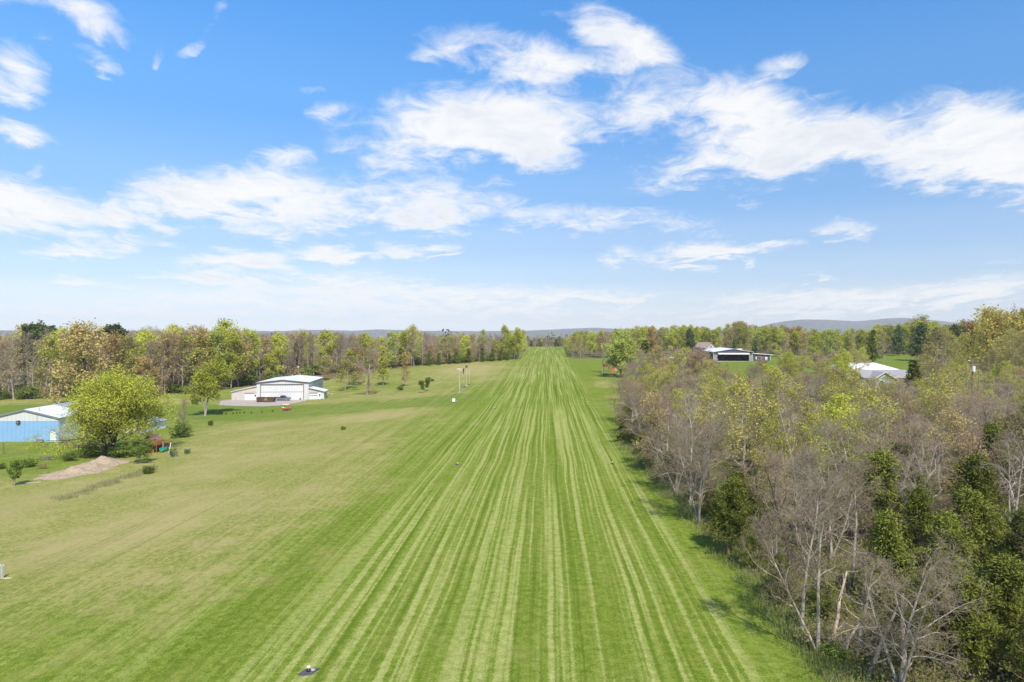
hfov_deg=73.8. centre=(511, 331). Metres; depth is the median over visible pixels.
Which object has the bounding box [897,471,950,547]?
cedar tree
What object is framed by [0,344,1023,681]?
ground
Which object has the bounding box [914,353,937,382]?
budding tree
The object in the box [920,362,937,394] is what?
bare tree
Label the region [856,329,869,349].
green tree
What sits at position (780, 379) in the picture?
budding tree
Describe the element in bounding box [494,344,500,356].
budding tree
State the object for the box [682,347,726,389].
brush tree
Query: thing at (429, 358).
cedar tree
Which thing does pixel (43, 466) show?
shrub
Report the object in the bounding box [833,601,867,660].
dead trunk
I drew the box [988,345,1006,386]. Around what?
budding tree
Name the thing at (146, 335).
woodland
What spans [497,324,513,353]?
tall tree
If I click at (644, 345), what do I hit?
cedar tree
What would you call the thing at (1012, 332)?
budding tree
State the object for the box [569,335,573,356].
bare tree
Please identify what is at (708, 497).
cedar tree
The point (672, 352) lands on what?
brush tree
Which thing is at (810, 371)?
brush tree
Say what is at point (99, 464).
dirt pile
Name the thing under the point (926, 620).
cedar tree
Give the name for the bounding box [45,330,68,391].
bare tree
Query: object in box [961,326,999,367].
pine tree
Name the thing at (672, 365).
budding tree
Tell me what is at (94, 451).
shrub
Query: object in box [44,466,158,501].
dry weeds
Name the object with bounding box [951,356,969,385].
budding tree
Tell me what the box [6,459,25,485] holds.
sapling
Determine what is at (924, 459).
bare tree
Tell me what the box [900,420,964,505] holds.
bare tree
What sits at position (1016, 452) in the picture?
budding tree
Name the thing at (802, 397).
bare tree
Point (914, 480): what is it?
bare tree
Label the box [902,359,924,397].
cedar tree
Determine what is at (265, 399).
dumpster
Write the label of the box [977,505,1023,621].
cedar tree
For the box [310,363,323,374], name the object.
shrub
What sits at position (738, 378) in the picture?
budding tree
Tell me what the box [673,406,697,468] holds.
bare tree
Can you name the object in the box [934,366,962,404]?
budding tree
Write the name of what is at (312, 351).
bare tree
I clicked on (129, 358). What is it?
budding tree
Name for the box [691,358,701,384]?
budding tree
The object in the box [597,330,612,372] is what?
bare tree
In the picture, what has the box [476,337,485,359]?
bare tree
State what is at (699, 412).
budding tree
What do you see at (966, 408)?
bare tree
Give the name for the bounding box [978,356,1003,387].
bare tree
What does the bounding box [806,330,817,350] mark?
budding tree
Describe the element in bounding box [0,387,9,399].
shrub
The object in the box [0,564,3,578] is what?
tree guard
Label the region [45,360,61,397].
bare tree
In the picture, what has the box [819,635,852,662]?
shrub
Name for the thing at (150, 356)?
bare tree
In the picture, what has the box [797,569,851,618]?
cedar tree
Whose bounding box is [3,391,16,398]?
shrub
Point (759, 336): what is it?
green tree
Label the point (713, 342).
green tree
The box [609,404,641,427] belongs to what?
cedar tree
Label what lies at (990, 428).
cedar tree
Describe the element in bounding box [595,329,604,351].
green tree
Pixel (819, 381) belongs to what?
bare tree
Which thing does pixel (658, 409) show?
bare tree
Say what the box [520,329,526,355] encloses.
green tree
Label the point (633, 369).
bare tree
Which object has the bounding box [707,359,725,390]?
budding tree
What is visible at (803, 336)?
budding tree
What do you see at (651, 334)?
budding tree
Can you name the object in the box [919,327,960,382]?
budding tree
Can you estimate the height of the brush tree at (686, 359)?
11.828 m
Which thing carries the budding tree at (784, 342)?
on the ground at (536, 534)
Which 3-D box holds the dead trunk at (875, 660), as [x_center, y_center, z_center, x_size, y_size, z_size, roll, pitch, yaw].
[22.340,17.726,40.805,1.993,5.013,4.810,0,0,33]
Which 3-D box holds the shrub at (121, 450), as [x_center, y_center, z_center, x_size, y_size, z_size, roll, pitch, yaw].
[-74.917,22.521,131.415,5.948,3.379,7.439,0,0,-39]
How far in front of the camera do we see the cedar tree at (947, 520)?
47.95 m
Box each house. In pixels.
[695,342,716,350]
[825,363,899,377]
[851,370,907,387]
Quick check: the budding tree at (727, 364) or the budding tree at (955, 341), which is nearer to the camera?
the budding tree at (727, 364)
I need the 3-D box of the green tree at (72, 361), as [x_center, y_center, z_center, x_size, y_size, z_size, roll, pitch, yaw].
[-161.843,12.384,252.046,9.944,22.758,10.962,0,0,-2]
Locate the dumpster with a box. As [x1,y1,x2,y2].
[256,397,275,401]
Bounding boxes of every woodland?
[0,322,500,395]
[528,314,1016,359]
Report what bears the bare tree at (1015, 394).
on the ground at (536, 534)
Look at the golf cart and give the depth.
205.72 m
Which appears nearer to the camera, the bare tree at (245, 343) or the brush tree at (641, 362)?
the brush tree at (641, 362)
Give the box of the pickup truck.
[275,395,290,400]
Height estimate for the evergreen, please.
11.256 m
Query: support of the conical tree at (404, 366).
on the ground at (536, 534)
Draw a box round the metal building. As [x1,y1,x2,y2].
[0,401,96,441]
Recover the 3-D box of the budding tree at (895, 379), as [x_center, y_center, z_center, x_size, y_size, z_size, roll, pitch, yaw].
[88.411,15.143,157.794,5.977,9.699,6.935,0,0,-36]
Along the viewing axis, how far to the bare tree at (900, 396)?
113.77 m
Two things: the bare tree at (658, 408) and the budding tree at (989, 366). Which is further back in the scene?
the budding tree at (989, 366)
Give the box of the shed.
[122,417,165,432]
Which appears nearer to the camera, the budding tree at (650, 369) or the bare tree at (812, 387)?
the bare tree at (812, 387)
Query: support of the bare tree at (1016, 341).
on the ground at (536, 534)
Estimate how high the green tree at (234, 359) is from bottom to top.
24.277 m
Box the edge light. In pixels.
[298,665,319,675]
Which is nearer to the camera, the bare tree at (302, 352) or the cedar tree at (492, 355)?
the bare tree at (302, 352)
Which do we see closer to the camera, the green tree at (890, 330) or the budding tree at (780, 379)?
the budding tree at (780, 379)
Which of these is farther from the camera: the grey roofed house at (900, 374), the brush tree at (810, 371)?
the brush tree at (810, 371)
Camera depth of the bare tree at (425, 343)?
376.72 m
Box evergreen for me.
[258,356,264,376]
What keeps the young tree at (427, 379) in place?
on the ground at (536, 534)
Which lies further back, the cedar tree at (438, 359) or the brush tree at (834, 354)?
the cedar tree at (438, 359)
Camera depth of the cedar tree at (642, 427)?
133.76 m
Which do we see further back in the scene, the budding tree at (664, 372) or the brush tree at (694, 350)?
the brush tree at (694, 350)
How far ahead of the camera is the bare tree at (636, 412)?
117.47 m
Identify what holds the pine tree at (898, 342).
on the ground at (536, 534)
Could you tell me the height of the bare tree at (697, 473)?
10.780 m
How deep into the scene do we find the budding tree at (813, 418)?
93.54 m
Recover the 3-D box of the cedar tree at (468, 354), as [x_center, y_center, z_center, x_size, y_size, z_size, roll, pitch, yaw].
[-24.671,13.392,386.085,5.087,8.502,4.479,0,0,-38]
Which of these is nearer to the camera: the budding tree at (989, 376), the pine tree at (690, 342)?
the budding tree at (989, 376)
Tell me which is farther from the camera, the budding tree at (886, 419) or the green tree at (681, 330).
the green tree at (681, 330)
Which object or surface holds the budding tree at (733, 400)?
on the ground at (536, 534)
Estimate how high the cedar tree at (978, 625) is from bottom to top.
6.692 m
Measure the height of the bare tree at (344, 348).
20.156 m
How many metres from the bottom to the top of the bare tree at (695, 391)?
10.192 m
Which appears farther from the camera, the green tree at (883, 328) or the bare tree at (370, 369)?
the green tree at (883, 328)
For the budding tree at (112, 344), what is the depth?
248.30 m
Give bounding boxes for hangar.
[231,374,327,399]
[702,347,771,361]
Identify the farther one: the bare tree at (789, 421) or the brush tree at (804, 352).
the brush tree at (804, 352)
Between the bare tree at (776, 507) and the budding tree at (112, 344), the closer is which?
the bare tree at (776, 507)
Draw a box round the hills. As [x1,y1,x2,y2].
[0,318,966,340]
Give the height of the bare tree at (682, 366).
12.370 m
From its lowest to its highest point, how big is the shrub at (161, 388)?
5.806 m
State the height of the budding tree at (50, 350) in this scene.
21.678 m
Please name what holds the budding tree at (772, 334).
on the ground at (536, 534)
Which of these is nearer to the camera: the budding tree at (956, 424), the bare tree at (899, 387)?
the budding tree at (956, 424)
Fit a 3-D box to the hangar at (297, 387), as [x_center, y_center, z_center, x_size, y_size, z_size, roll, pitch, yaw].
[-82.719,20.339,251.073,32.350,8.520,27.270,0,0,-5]
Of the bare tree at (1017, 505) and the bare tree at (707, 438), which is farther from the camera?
the bare tree at (707, 438)
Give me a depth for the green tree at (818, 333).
406.28 m
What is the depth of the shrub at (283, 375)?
312.60 m
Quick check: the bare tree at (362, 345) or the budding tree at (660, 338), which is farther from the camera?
the budding tree at (660, 338)
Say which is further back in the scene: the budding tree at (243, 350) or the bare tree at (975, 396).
the budding tree at (243, 350)
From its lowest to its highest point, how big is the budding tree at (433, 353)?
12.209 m
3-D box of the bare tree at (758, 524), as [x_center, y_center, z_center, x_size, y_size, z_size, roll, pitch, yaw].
[17.984,14.244,42.858,7.413,11.786,4.598,0,0,24]
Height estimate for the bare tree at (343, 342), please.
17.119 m
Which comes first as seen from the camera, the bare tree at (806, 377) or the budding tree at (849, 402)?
the budding tree at (849, 402)
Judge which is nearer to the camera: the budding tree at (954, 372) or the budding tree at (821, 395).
the budding tree at (821, 395)
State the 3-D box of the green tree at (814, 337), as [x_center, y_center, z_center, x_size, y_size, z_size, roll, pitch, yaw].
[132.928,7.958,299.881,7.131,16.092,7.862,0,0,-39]
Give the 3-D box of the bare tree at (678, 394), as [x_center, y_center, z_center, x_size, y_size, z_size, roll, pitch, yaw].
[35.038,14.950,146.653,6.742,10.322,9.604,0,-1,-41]
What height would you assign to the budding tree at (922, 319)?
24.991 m
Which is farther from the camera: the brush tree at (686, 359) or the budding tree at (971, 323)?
the budding tree at (971, 323)
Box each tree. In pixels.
[0,333,33,398]
[12,333,38,384]
[14,320,45,380]
[21,360,180,456]
[22,323,57,383]
[25,333,66,396]
[26,355,44,398]
[42,317,118,403]
[42,338,82,385]
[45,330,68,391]
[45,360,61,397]
[59,335,87,389]
[90,330,125,377]
[98,322,128,364]
[99,333,144,377]
[115,349,141,381]
[116,336,141,378]
[125,437,153,462]
[129,356,167,396]
[133,339,155,381]
[136,337,161,391]
[140,331,178,392]
[157,358,171,393]
[166,331,195,390]
[167,329,188,383]
[171,333,209,387]
[175,397,187,423]
[178,333,217,380]
[182,351,236,415]
[192,334,212,376]
[204,326,230,388]
[205,324,230,374]
[214,318,247,384]
[220,329,244,388]
[222,333,253,386]
[223,327,257,386]
[237,330,254,384]
[239,356,256,385]
[243,329,262,377]
[254,335,265,375]
[256,354,270,380]
[258,337,280,373]
[263,353,276,374]
[266,332,280,361]
[267,331,289,369]
[270,330,290,372]
[286,354,294,373]
[287,331,305,368]
[288,334,307,367]
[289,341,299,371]
[297,338,310,367]
[300,355,312,370]
[301,332,315,368]
[303,333,316,365]
[306,334,321,375]
[314,355,331,380]
[316,328,339,373]
[317,349,326,374]
[330,332,343,371]
[334,338,345,371]
[334,348,359,390]
[335,333,348,362]
[338,339,346,367]
[343,336,354,358]
[345,333,357,359]
[346,346,366,385]
[351,344,382,394]
[355,335,367,360]
[358,332,374,361]
[360,341,376,367]
[374,345,391,384]
[383,331,401,361]
[396,330,411,357]
[398,348,406,365]
[398,352,412,385]
[401,324,422,365]
[417,380,424,389]
[419,336,426,364]
[421,332,428,359]
[423,344,437,363]
[425,377,430,387]
[426,350,433,365]
[433,336,443,356]
[435,353,441,363]
[439,336,453,363]
[447,353,451,363]
[450,336,460,354]
[452,348,459,362]
[458,335,470,356]
[465,348,472,362]
[468,337,477,361]
[469,333,480,355]
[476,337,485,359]
[477,344,484,355]
[480,352,484,360]
[483,340,490,354]
[486,331,493,352]
[489,347,495,360]
[492,341,500,354]
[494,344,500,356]
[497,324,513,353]
[498,350,502,359]
[504,333,512,353]
[508,336,517,358]
[512,327,522,353]
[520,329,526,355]
[567,333,577,356]
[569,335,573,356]
[580,338,588,356]
[586,331,592,354]
[588,332,598,351]
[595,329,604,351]
[595,335,607,354]
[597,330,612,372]
[599,327,639,376]
[602,371,649,413]
[606,371,639,413]
[609,376,652,425]
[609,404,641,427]
[613,390,666,435]
[614,380,645,417]
[617,356,650,390]
[621,422,638,444]
[624,358,659,377]
[625,378,697,459]
[626,355,653,378]
[629,364,670,400]
[631,328,639,346]
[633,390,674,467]
[634,379,683,448]
[634,412,710,491]
[635,431,646,453]
[635,437,665,463]
[636,326,646,347]
[636,360,653,389]
[636,374,654,407]
[637,326,648,342]
[637,346,681,386]
[637,358,652,390]
[639,340,652,355]
[640,391,682,430]
[640,409,650,428]
[642,445,661,471]
[644,352,661,385]
[644,402,750,524]
[645,326,656,349]
[647,327,658,350]
[647,345,663,357]
[648,411,675,448]
[648,450,686,481]
[652,331,663,348]
[652,358,676,384]
[654,357,678,389]
[657,362,693,403]
[658,328,668,349]
[659,388,685,437]
[660,345,687,364]
[661,421,728,509]
[662,373,691,419]
[663,391,715,504]
[666,327,675,353]
[667,378,694,424]
[667,388,685,428]
[668,325,681,348]
[669,328,681,349]
[670,351,687,369]
[672,346,696,376]
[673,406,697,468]
[675,363,689,402]
[676,369,694,390]
[676,370,728,416]
[677,327,686,348]
[677,356,695,386]
[679,348,721,373]
[680,387,728,485]
[681,328,700,354]
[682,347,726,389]
[684,372,712,409]
[686,323,695,338]
[687,372,700,401]
[689,368,737,426]
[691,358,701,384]
[691,387,719,436]
[692,411,724,477]
[694,359,713,376]
[695,329,704,343]
[695,473,756,554]
[695,476,722,514]
[698,374,721,414]
[699,376,736,452]
[699,397,725,442]
[703,327,713,341]
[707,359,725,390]
[711,328,719,344]
[711,467,783,533]
[712,374,785,471]
[713,326,722,347]
[713,382,751,448]
[720,368,739,396]
[720,369,737,398]
[721,361,734,380]
[722,330,730,347]
[725,372,758,440]
[728,394,751,454]
[730,368,745,402]
[731,338,737,348]
[732,323,741,344]
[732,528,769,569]
[733,370,800,443]
[734,434,826,584]
[736,325,746,347]
[738,397,779,487]
[740,374,786,478]
[740,469,861,655]
[744,379,762,408]
[744,397,785,466]
[745,324,753,345]
[745,363,767,384]
[747,326,755,347]
[747,364,763,386]
[747,415,797,511]
[751,340,758,352]
[752,447,825,553]
[754,331,765,352]
[755,327,766,349]
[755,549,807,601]
[756,356,769,367]
[757,364,808,455]
[757,387,817,506]
[758,363,772,379]
[761,327,770,353]
[761,367,794,400]
[761,384,814,458]
[764,327,777,349]
[765,412,803,475]
[770,462,864,629]
[773,329,781,349]
[773,331,790,352]
[774,350,783,363]
[776,328,784,346]
[777,352,799,378]
[777,357,792,380]
[777,390,810,437]
[778,455,815,544]
[779,368,802,413]
[782,327,798,350]
[783,398,826,473]
[783,436,890,559]
[787,372,810,404]
[790,331,800,354]
[794,357,806,370]
[796,371,828,430]
[796,376,810,408]
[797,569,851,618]
[798,355,810,373]
[798,372,839,408]
[798,481,837,533]
[799,351,808,361]
[799,372,820,406]
[799,461,885,590]
[801,332,811,350]
[801,401,836,471]
[802,392,871,500]
[803,371,840,412]
[805,333,822,361]
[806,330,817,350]
[806,382,904,471]
[806,414,906,502]
[808,351,823,361]
[808,361,815,372]
[809,524,991,681]
[810,363,829,381]
[811,359,833,394]
[814,353,826,366]
[815,381,841,428]
[816,332,821,350]
[817,366,850,424]
[819,443,907,544]
[820,330,828,350]
[820,371,852,432]
[821,359,838,380]
[822,329,839,356]
[822,368,874,460]
[826,354,849,373]
[827,350,841,362]
[830,353,847,380]
[833,329,843,349]
[834,332,843,350]
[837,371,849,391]
[838,348,851,374]
[839,351,854,375]
[842,399,947,511]
[843,378,861,405]
[844,330,855,350]
[844,508,929,620]
[845,350,869,369]
[847,376,901,450]
[848,329,857,348]
[849,402,897,457]
[853,354,871,363]
[854,334,862,351]
[855,377,885,402]
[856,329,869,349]
[857,566,978,666]
[861,376,879,391]
[865,329,882,362]
[865,391,900,446]
[874,379,910,422]
[876,326,886,353]
[876,328,886,353]
[878,372,905,412]
[879,337,890,356]
[879,378,911,407]
[881,388,917,430]
[883,380,925,434]
[884,324,895,349]
[885,325,905,355]
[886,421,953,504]
[889,457,956,523]
[890,404,948,452]
[893,414,968,496]
[893,548,992,652]
[896,414,942,459]
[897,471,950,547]
[898,397,935,443]
[899,386,917,425]
[899,483,968,573]
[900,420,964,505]
[901,322,931,360]
[902,325,912,354]
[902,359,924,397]
[904,378,929,418]
[905,386,926,417]
[906,320,920,354]
[907,314,933,334]
[908,383,932,414]
[910,394,951,451]
[910,505,978,579]
[911,319,926,343]
[911,492,971,551]
[913,369,981,471]
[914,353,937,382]
[916,371,979,443]
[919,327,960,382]
[919,393,964,479]
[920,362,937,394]
[920,383,962,455]
[923,327,942,360]
[927,567,1017,675]
[928,328,960,374]
[928,407,992,491]
[932,323,969,363]
[932,335,955,361]
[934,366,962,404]
[936,360,959,385]
[937,348,957,369]
[937,479,1013,584]
[940,360,963,395]
[941,361,986,396]
[941,448,1009,542]
[942,422,1004,491]
[946,331,983,388]
[947,389,991,454]
[948,400,985,457]
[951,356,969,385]
[954,342,971,365]
[955,319,977,359]
[958,385,1023,460]
[959,381,1010,452]
[960,304,1023,369]
[960,358,979,387]
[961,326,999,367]
[962,392,1023,456]
[965,366,997,390]
[967,548,1023,670]
[969,395,1014,455]
[971,389,1008,424]
[971,421,1023,507]
[973,389,1023,441]
[974,371,997,397]
[975,425,1023,528]
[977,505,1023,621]
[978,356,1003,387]
[979,381,997,396]
[981,343,1004,374]
[982,359,997,384]
[985,325,1023,390]
[986,342,1008,365]
[986,368,1023,400]
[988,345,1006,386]
[988,371,1023,426]
[988,387,1023,466]
[989,315,1004,341]
[990,426,1023,536]
[991,360,1018,395]
[991,376,1010,401]
[993,365,1021,404]
[994,323,1012,359]
[994,628,1023,681]
[996,304,1023,352]
[998,389,1023,426]
[1000,330,1023,373]
[1001,383,1023,408]
[1002,315,1023,362]
[1003,330,1023,373]
[1003,379,1023,418]
[1004,337,1021,367]
[1004,484,1023,536]
[1006,431,1023,489]
[1012,366,1023,395]
[1012,489,1023,569]
[1014,344,1023,381]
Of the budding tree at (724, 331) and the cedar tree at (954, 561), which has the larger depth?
the budding tree at (724, 331)
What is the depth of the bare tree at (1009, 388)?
117.06 m
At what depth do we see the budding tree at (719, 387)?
111.93 m
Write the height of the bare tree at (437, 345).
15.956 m
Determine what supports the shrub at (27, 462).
on the ground at (536, 534)
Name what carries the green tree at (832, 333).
on the ground at (536, 534)
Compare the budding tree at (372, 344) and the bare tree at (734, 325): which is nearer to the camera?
the budding tree at (372, 344)
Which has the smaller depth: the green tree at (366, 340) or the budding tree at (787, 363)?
the budding tree at (787, 363)
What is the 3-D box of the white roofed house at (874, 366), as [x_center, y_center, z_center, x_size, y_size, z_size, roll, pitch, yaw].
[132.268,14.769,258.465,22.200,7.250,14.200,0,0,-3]
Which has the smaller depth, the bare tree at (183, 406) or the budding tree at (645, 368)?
the bare tree at (183, 406)
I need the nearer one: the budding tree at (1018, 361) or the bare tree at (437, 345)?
the budding tree at (1018, 361)
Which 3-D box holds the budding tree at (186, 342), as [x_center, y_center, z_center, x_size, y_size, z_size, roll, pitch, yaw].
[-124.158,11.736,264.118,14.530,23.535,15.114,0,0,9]
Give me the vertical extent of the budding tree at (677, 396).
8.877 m
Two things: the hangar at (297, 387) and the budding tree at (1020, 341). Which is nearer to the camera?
the budding tree at (1020, 341)
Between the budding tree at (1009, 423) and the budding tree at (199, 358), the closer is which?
the budding tree at (1009, 423)
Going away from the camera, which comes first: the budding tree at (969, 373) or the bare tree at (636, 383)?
the bare tree at (636, 383)
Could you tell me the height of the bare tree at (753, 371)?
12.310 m
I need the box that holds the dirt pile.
[21,456,129,482]
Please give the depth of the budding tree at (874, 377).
167.61 m
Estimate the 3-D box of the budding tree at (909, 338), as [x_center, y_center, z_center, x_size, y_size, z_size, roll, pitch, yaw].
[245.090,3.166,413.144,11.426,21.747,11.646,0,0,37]
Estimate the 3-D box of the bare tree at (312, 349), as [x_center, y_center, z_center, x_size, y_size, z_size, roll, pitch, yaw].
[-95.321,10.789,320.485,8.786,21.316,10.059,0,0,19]
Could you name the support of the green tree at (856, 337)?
on the ground at (536, 534)
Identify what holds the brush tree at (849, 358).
on the ground at (536, 534)
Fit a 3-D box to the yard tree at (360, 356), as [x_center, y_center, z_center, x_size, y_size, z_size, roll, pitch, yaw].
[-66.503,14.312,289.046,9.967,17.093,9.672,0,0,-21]
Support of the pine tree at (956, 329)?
on the ground at (536, 534)
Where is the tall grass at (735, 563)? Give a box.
[610,413,898,681]
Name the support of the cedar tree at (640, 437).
on the ground at (536, 534)
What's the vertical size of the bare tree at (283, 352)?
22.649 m
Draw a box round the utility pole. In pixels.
[968,358,979,392]
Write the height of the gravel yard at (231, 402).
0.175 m
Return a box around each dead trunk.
[832,571,856,643]
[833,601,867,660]
[842,569,885,654]
[867,578,904,680]
[895,593,910,681]
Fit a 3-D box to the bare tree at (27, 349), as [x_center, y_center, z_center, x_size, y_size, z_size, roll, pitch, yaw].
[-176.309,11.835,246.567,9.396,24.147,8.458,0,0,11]
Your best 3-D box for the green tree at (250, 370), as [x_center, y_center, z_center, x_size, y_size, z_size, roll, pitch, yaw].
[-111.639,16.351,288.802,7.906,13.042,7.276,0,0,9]
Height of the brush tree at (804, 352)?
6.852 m
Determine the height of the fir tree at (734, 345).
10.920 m
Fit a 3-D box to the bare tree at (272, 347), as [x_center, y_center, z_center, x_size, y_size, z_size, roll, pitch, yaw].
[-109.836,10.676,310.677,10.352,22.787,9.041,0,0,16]
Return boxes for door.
[50,432,55,441]
[245,394,253,399]
[261,385,302,399]
[310,394,316,398]
[718,353,749,354]
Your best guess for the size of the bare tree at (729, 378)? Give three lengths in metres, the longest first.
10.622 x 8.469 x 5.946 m
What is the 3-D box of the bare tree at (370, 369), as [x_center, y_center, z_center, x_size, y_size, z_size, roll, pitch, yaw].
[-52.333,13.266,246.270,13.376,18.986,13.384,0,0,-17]
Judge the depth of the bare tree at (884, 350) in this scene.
330.28 m
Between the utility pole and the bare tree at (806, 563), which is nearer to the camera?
the bare tree at (806, 563)
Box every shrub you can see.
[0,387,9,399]
[0,462,6,468]
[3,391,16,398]
[11,382,42,398]
[17,455,40,466]
[37,461,48,468]
[38,389,56,397]
[58,450,79,460]
[71,443,105,458]
[106,441,138,457]
[135,439,154,453]
[142,464,157,473]
[155,385,168,393]
[162,381,181,392]
[168,420,193,438]
[168,448,178,456]
[177,383,194,393]
[240,372,259,384]
[261,370,280,378]
[274,370,289,376]
[291,368,311,375]
[295,364,314,374]
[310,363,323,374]
[331,363,342,372]
[356,359,370,369]
[460,356,471,362]
[614,428,628,441]
[681,467,699,482]
[705,511,744,534]
[792,557,814,578]
[794,621,841,648]
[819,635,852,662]
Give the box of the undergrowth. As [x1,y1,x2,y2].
[615,394,1023,681]
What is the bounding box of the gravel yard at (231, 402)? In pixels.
[219,399,306,405]
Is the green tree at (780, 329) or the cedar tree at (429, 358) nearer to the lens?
the cedar tree at (429, 358)
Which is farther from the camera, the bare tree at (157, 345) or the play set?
the bare tree at (157, 345)
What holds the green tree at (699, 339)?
on the ground at (536, 534)
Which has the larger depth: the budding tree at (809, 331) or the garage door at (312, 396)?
the budding tree at (809, 331)
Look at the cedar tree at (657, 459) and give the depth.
89.50 m
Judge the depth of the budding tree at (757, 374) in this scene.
204.79 m
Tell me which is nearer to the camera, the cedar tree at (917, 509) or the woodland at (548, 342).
the cedar tree at (917, 509)
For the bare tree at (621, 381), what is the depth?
148.57 m
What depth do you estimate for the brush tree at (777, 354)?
321.70 m
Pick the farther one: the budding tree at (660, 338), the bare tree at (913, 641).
the budding tree at (660, 338)
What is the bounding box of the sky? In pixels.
[0,0,1023,330]
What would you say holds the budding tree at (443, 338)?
on the ground at (536, 534)
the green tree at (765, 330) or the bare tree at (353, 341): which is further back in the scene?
the green tree at (765, 330)
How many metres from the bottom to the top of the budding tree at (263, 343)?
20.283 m
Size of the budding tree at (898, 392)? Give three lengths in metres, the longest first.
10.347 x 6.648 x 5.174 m
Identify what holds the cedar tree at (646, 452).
on the ground at (536, 534)
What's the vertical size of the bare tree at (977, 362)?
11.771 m
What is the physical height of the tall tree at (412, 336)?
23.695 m
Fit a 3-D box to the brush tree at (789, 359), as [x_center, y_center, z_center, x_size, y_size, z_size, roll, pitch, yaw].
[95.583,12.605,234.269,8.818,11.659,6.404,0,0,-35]
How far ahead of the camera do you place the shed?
169.10 m
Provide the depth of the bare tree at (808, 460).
59.67 m
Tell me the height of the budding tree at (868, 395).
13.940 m
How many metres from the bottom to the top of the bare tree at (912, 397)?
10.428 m
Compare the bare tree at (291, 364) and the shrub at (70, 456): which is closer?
the shrub at (70, 456)
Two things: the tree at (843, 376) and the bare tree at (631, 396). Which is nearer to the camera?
the bare tree at (631, 396)
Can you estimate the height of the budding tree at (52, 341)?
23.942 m
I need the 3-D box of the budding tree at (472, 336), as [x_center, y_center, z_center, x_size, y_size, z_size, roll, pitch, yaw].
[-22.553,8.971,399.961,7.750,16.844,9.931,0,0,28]
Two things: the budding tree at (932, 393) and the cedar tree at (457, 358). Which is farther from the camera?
the cedar tree at (457, 358)
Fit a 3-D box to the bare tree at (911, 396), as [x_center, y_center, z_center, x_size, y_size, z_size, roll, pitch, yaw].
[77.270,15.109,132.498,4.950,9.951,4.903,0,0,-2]
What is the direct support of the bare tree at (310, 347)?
on the ground at (536, 534)
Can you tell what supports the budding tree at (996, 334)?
on the ground at (536, 534)
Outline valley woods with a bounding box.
[1,327,858,346]
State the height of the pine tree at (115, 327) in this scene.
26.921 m
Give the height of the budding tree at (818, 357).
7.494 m
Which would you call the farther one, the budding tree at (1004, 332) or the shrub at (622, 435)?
the budding tree at (1004, 332)
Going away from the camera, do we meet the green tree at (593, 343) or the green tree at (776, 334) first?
the green tree at (776, 334)
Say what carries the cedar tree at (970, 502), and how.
on the ground at (536, 534)
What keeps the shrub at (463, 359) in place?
on the ground at (536, 534)
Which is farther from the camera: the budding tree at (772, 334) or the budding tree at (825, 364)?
the budding tree at (772, 334)
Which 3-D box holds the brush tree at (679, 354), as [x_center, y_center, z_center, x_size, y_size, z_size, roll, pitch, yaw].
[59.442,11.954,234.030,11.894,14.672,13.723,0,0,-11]
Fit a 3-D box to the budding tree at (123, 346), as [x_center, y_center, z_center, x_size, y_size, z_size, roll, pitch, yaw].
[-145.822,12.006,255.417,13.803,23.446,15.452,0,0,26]
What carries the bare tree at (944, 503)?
on the ground at (536, 534)
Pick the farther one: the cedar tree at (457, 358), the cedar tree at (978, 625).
the cedar tree at (457, 358)
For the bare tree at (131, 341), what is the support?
on the ground at (536, 534)
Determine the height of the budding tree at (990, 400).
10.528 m
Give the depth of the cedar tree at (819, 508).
66.83 m
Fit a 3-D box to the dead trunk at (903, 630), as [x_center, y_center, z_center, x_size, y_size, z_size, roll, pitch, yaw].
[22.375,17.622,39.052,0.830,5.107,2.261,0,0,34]
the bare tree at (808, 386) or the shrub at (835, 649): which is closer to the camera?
the shrub at (835, 649)
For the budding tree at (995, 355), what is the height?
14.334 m
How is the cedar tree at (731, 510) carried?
on the ground at (536, 534)
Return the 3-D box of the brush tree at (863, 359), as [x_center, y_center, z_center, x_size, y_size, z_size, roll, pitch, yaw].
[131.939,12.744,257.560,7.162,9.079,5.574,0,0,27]
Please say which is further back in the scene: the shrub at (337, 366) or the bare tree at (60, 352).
the shrub at (337, 366)
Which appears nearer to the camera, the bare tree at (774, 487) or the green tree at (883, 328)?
the bare tree at (774, 487)
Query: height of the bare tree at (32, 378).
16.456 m
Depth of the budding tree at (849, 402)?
147.17 m
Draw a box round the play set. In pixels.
[144,434,174,452]
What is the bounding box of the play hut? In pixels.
[603,364,617,371]
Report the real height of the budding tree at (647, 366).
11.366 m
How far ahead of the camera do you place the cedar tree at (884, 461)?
62.99 m
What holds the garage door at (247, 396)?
in the hangar at (297, 387)
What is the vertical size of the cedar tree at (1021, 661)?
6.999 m
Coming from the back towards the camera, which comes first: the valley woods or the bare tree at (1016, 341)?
the valley woods
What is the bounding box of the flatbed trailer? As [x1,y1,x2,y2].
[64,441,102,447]
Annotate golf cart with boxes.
[282,404,290,410]
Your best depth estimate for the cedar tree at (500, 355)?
402.76 m
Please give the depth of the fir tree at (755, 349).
397.50 m
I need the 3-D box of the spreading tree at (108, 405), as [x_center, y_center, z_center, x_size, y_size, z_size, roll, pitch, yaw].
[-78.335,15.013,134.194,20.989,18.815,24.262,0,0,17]
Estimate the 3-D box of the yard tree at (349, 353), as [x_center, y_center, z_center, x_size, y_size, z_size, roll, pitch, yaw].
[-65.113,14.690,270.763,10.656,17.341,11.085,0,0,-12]

